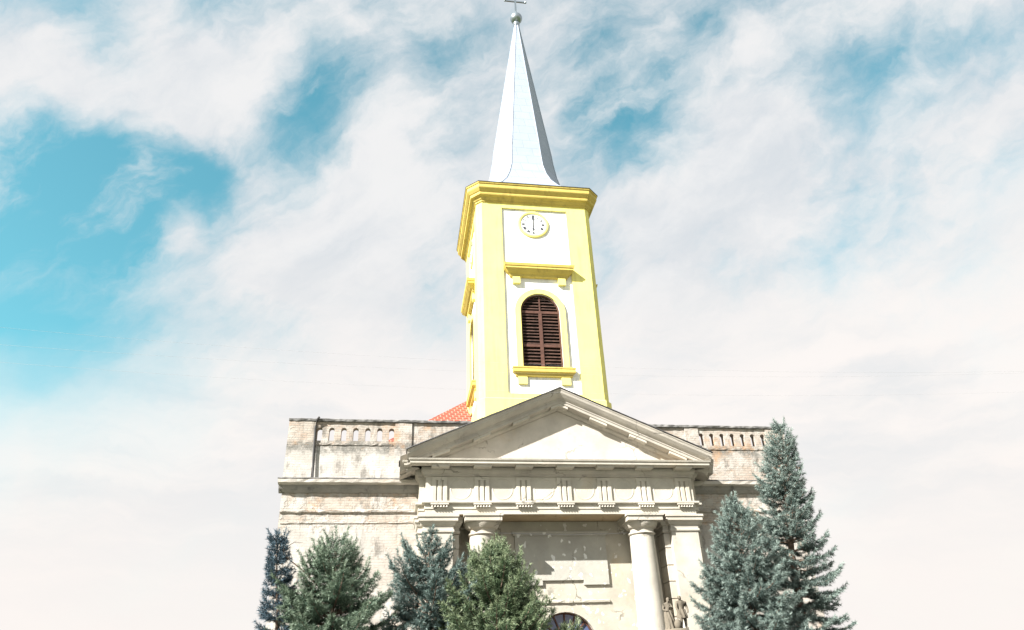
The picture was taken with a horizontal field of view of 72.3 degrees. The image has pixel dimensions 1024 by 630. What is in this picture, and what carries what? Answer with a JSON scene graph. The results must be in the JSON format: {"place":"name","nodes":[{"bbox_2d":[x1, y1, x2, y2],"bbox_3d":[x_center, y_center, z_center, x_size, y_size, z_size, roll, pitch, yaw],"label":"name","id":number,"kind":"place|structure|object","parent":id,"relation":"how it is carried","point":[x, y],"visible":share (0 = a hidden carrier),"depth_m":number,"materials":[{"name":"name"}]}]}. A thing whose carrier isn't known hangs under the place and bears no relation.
{"place":"outdoors","nodes":[
{"label":"outdoors","id":0,"kind":"place"},
{"bbox_2d":[0,0,1023,629],"label":"sky","id":1,"kind":"structure","parent":0,"point":[816,194],"materials":[{"name":"white"}]},
{"bbox_2d":[266,0,824,629],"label":"church","id":2,"kind":"structure","parent":0,"point":[592,502],"depth_m":27.49,"materials":[{"name":"paint"}]},
{"bbox_2d":[461,277,475,415],"bbox_3d":[-1.962,1.618,34.458,0.800,6.180,3.420,2,-29,-9],"label":"louvred window","id":3,"kind":"structure","parent":2,"relation":"in","point":[469,293],"depth_m":34.73,"materials":[{"name":"yellow paint"}]},
{"bbox_2d":[503,262,575,385],"bbox_3d":[1.373,0.352,32.402,3.420,6.180,0.800,2,-29,-9],"label":"louvred window","id":4,"kind":"structure","parent":2,"relation":"in","point":[538,321],"depth_m":32.51,"materials":[{"name":"brown paint"}]},
{"bbox_2d":[546,613,591,629],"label":"door","id":5,"kind":"structure","parent":2,"relation":"in","point":[559,618],"depth_m":25.88,"materials":[{"name":"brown wood"}]},
{"bbox_2d":[559,615,583,629],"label":"tree","id":6,"kind":"object","parent":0,"point":[565,627],"visible":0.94,"depth_m":17.77,"materials":[{"name":"green plant"}]},
{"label":"paving","id":7,"kind":"structure","parent":0,"visible":0},
{"bbox_2d":[253,527,298,629],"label":"spruce tree","id":8,"kind":"object","parent":7,"relation":"on","point":[277,556],"visible":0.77,"depth_m":18.14,"materials":[{"name":"green plant"}]},
{"bbox_2d":[265,524,411,629],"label":"spruce tree","id":9,"kind":"object","parent":7,"relation":"on","point":[313,606],"visible":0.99,"depth_m":17.79,"materials":[{"name":"green plant"}]},
{"bbox_2d":[368,524,479,629],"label":"spruce tree","id":10,"kind":"object","parent":7,"relation":"on","point":[431,572],"visible":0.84,"depth_m":18.92,"materials":[{"name":"green plant"}]},
{"bbox_2d":[435,533,571,629],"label":"spruce tree","id":11,"kind":"object","parent":7,"relation":"on","point":[507,601],"visible":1,"depth_m":17.71,"materials":[{"name":"green plant"}]},
{"bbox_2d":[662,595,688,629],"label":"statue","id":12,"kind":"object","parent":7,"relation":"on","point":[671,623],"visible":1,"depth_m":23.07,"materials":[{"name":"stone"}]},
{"bbox_2d":[688,490,836,629],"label":"spruce tree","id":13,"kind":"object","parent":7,"relation":"on","point":[752,574],"visible":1,"depth_m":19.66,"materials":[{"name":"green plant"}]},
{"bbox_2d":[752,417,856,629],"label":"spruce tree","id":14,"kind":"object","parent":7,"relation":"on","point":[788,531],"visible":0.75,"depth_m":22.16,"materials":[{"name":"green plant"}]}
]}

